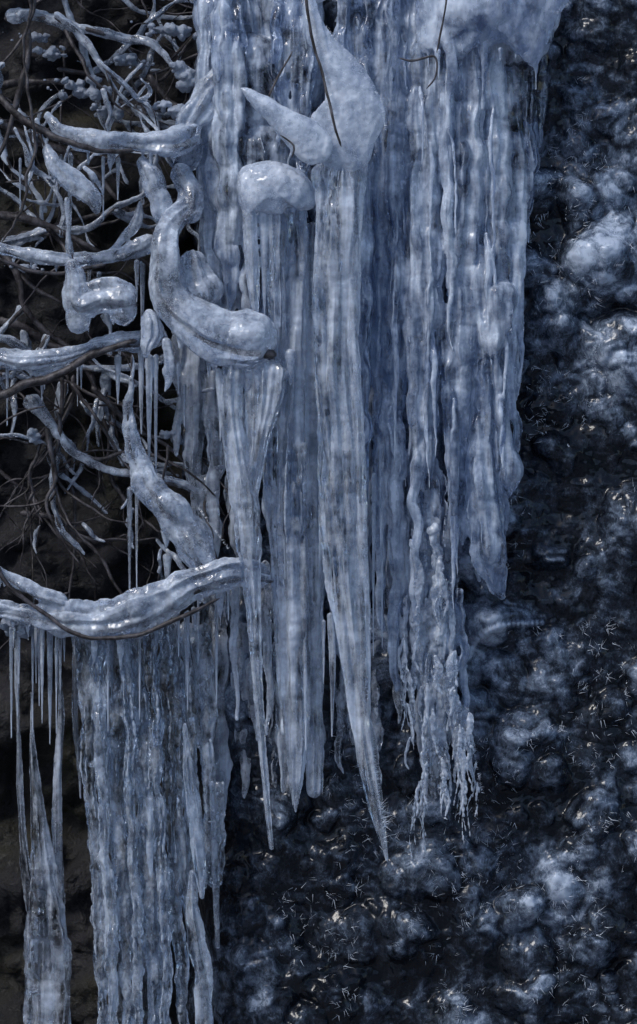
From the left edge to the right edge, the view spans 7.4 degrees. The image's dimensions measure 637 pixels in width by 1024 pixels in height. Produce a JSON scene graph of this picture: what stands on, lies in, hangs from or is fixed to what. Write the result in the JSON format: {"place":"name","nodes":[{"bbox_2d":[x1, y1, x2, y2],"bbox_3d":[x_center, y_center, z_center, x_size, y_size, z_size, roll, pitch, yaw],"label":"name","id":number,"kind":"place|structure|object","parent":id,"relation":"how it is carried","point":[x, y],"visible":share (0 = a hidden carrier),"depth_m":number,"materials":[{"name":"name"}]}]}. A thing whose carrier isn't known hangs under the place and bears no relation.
{"place":"outdoors","nodes":[
{"label":"outdoors","id":0,"kind":"place"},
{"bbox_2d":[182,0,636,1023],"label":"ice glazed rock face","id":1,"kind":"object","parent":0,"point":[572,552],"visible":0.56,"depth_m":20.26},
{"bbox_2d":[171,331,287,810],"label":"hanging ice","id":2,"kind":"structure","parent":1,"relation":"attached to","point":[201,415],"depth_m":20.23,"materials":[{"name":"blue ice"}]},
{"bbox_2d":[233,608,451,802],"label":"drip ice","id":3,"kind":"structure","parent":1,"relation":"attached to","point":[343,724],"depth_m":20.23,"materials":[{"name":"blue ice"}]},
{"bbox_2d":[165,0,560,763],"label":"frozen waterfall","id":4,"kind":"structure","parent":1,"relation":"attached to","point":[441,336],"depth_m":20.03,"materials":[{"name":"blue ice"}]},
{"bbox_2d":[237,160,314,214],"bbox_3d":[-0.170,-1.311,19.920,0.321,0.229,0.163,0,0,0],"label":"ice bulge","id":5,"kind":"object","parent":4,"relation":"attached to","point":[271,187],"visible":1,"depth_m":19.87,"materials":[{"name":"blue ice"}]},
{"bbox_2d":[242,209,307,364],"bbox_3d":[-0.178,-0.887,19.945,0.269,0.722,0.091,0,0,-19],"label":"icicle","id":6,"kind":"object","parent":5,"relation":"hanging from","point":[270,231],"visible":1,"depth_m":19.91,"materials":[{"name":"blue ice"}]},
{"bbox_2d":[262,207,324,811],"bbox_3d":[-0.096,-0.072,20.004,0.266,2.590,0.171,0,0,-15],"label":"icicle","id":7,"kind":"object","parent":5,"relation":"hanging from","point":[291,496],"visible":0.91,"depth_m":19.98,"materials":[{"name":"blue ice"}]},
{"bbox_2d":[241,0,384,170],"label":"ice fin","id":8,"kind":"object","parent":4,"relation":"attached to","point":[358,110],"visible":1,"depth_m":19.79,"materials":[{"name":"blue ice"}]},
{"bbox_2d":[311,163,387,861],"bbox_3d":[0.100,-0.015,19.866,0.277,2.858,0.247,0,0,40],"label":"icicle","id":9,"kind":"object","parent":8,"relation":"hanging from","point":[336,317],"visible":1,"depth_m":19.81,"materials":[{"name":"blue ice"}]},
{"bbox_2d":[322,612,335,735],"bbox_3d":[0.042,0.659,19.901,0.059,0.506,0.030,0,0,7],"label":"icicle","id":10,"kind":"object","parent":9,"relation":"hanging from","point":[331,645],"visible":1,"depth_m":19.89,"materials":[{"name":"blue ice"}]},
{"bbox_2d":[200,25,481,841],"bbox_3d":[0.105,-0.314,19.902,1.176,3.302,0.240,0,0,-5],"label":"hoar frost fringe","id":11,"kind":"object","parent":4,"relation":"attached to","point":[227,548],"visible":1,"depth_m":19.87,"materials":[{"name":"white ice"}]},
{"bbox_2d":[397,495,479,858],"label":"frost covered icicles","id":12,"kind":"object","parent":4,"relation":"hanging from","point":[438,696],"visible":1,"depth_m":20.03,"materials":[{"name":"blue ice"}]},
{"bbox_2d":[414,0,568,233],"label":"ice bulge","id":13,"kind":"object","parent":4,"relation":"attached to","point":[523,29],"visible":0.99,"depth_m":19.95,"materials":[{"name":"blue ice"}]},
{"bbox_2d":[278,77,635,1021],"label":"frost needles","id":14,"kind":"object","parent":1,"relation":"attached to","point":[506,733],"visible":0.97,"depth_m":20.25,"materials":[{"name":"white ice"}]},
{"bbox_3d":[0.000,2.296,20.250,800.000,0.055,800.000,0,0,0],"label":"ground","id":15,"kind":"structure","parent":0,"visible":0},
{"bbox_2d":[0,0,197,1023],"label":"rock wall","id":16,"kind":"structure","parent":15,"relation":"on","point":[54,555],"depth_m":20.83,"materials":[{"name":"black stone"}]},
{"bbox_2d":[44,69,213,172],"bbox_3d":[-0.708,-1.618,20.058,0.810,0.468,0.211,0,0,-15],"label":"ice coated branch","id":17,"kind":"object","parent":16,"relation":"attached to","point":[194,116],"visible":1,"depth_m":20.01,"materials":[{"name":"blue ice"}]},
{"bbox_2d":[34,118,136,333],"bbox_3d":[-0.948,-1.165,19.961,0.421,0.884,0.159,0,0,0],"label":"ice coated branch","id":18,"kind":"object","parent":17,"relation":"attached to","point":[84,301],"visible":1,"depth_m":19.93,"materials":[{"name":"blue ice"}]},
{"bbox_2d":[136,156,175,390],"bbox_3d":[-0.662,-0.970,20.001,0.145,0.966,0.195,0,0,-9],"label":"ice coated branch","id":19,"kind":"object","parent":17,"relation":"attached to","point":[156,192],"visible":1,"depth_m":19.94,"materials":[{"name":"blue ice"}]},
{"bbox_2d":[0,557,270,669],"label":"ice coated branch","id":20,"kind":"object","parent":16,"relation":"attached to","point":[141,609],"visible":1,"depth_m":19.89,"materials":[{"name":"blue ice"}]},
{"bbox_2d":[14,646,80,1023],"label":"icicle","id":21,"kind":"object","parent":20,"relation":"hanging from","point":[47,953],"visible":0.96,"depth_m":20.12,"materials":[{"name":"blue ice"}]},
{"bbox_2d":[75,621,226,1023],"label":"ice curtain","id":22,"kind":"object","parent":20,"relation":"hanging from","point":[136,916],"visible":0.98,"depth_m":20.00,"materials":[{"name":"blue ice"}]},
{"bbox_2d":[146,723,219,1023],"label":"icicle","id":23,"kind":"object","parent":22,"relation":"attached to","point":[199,954],"visible":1,"depth_m":19.96,"materials":[{"name":"blue ice"}]},
{"bbox_2d":[122,355,214,567],"bbox_3d":[-0.604,-0.202,19.942,0.379,0.875,0.167,0,0,-12],"label":"ice coated branch","id":24,"kind":"object","parent":20,"relation":"on","point":[186,531],"visible":1,"depth_m":19.91,"materials":[{"name":"blue ice"}]},
{"bbox_2d":[5,152,383,743],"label":"icicles","id":25,"kind":"object","parent":20,"relation":"hanging from","point":[38,635],"visible":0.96,"depth_m":20.00,"materials":[{"name":"ice"}]},
{"bbox_2d":[148,163,295,392],"bbox_3d":[-0.406,-0.948,19.901,0.560,0.960,0.334,0,0,30],"label":"ice coated branch","id":26,"kind":"object","parent":16,"relation":"attached to","point":[186,290],"visible":1,"depth_m":19.86,"materials":[{"name":"blue ice"}]},
{"bbox_2d":[215,360,287,849],"bbox_3d":[-0.272,0.376,19.887,0.295,1.985,0.140,0,0,0],"label":"icicle","id":27,"kind":"object","parent":26,"relation":"hanging from","point":[245,455],"visible":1,"depth_m":19.85,"materials":[{"name":"blue ice"}]},
{"bbox_2d":[0,0,446,648],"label":"bare branches","id":28,"kind":"object","parent":16,"relation":"attached to","point":[50,452],"visible":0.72,"depth_m":20.26,"materials":[{"name":"brown plant"}]},
{"bbox_2d":[0,201,152,271],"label":"ice coated branch","id":29,"kind":"object","parent":28,"relation":"attached to","point":[136,248],"visible":1,"depth_m":20.09,"materials":[{"name":"blue ice"}]},
{"bbox_2d":[0,330,167,378],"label":"ice coated branch","id":30,"kind":"object","parent":28,"relation":"attached to","point":[37,363],"visible":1,"depth_m":20.00,"materials":[{"name":"blue ice"}]},
{"bbox_2d":[0,21,196,638],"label":"snow patches","id":31,"kind":"object","parent":28,"relation":"attached to","point":[184,74],"visible":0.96,"depth_m":20.35,"materials":[{"name":"ice"}]},
{"bbox_2d":[0,0,214,580],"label":"glazed twigs","id":32,"kind":"object","parent":28,"relation":"attached to","point":[18,15],"visible":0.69,"depth_m":20.36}
]}

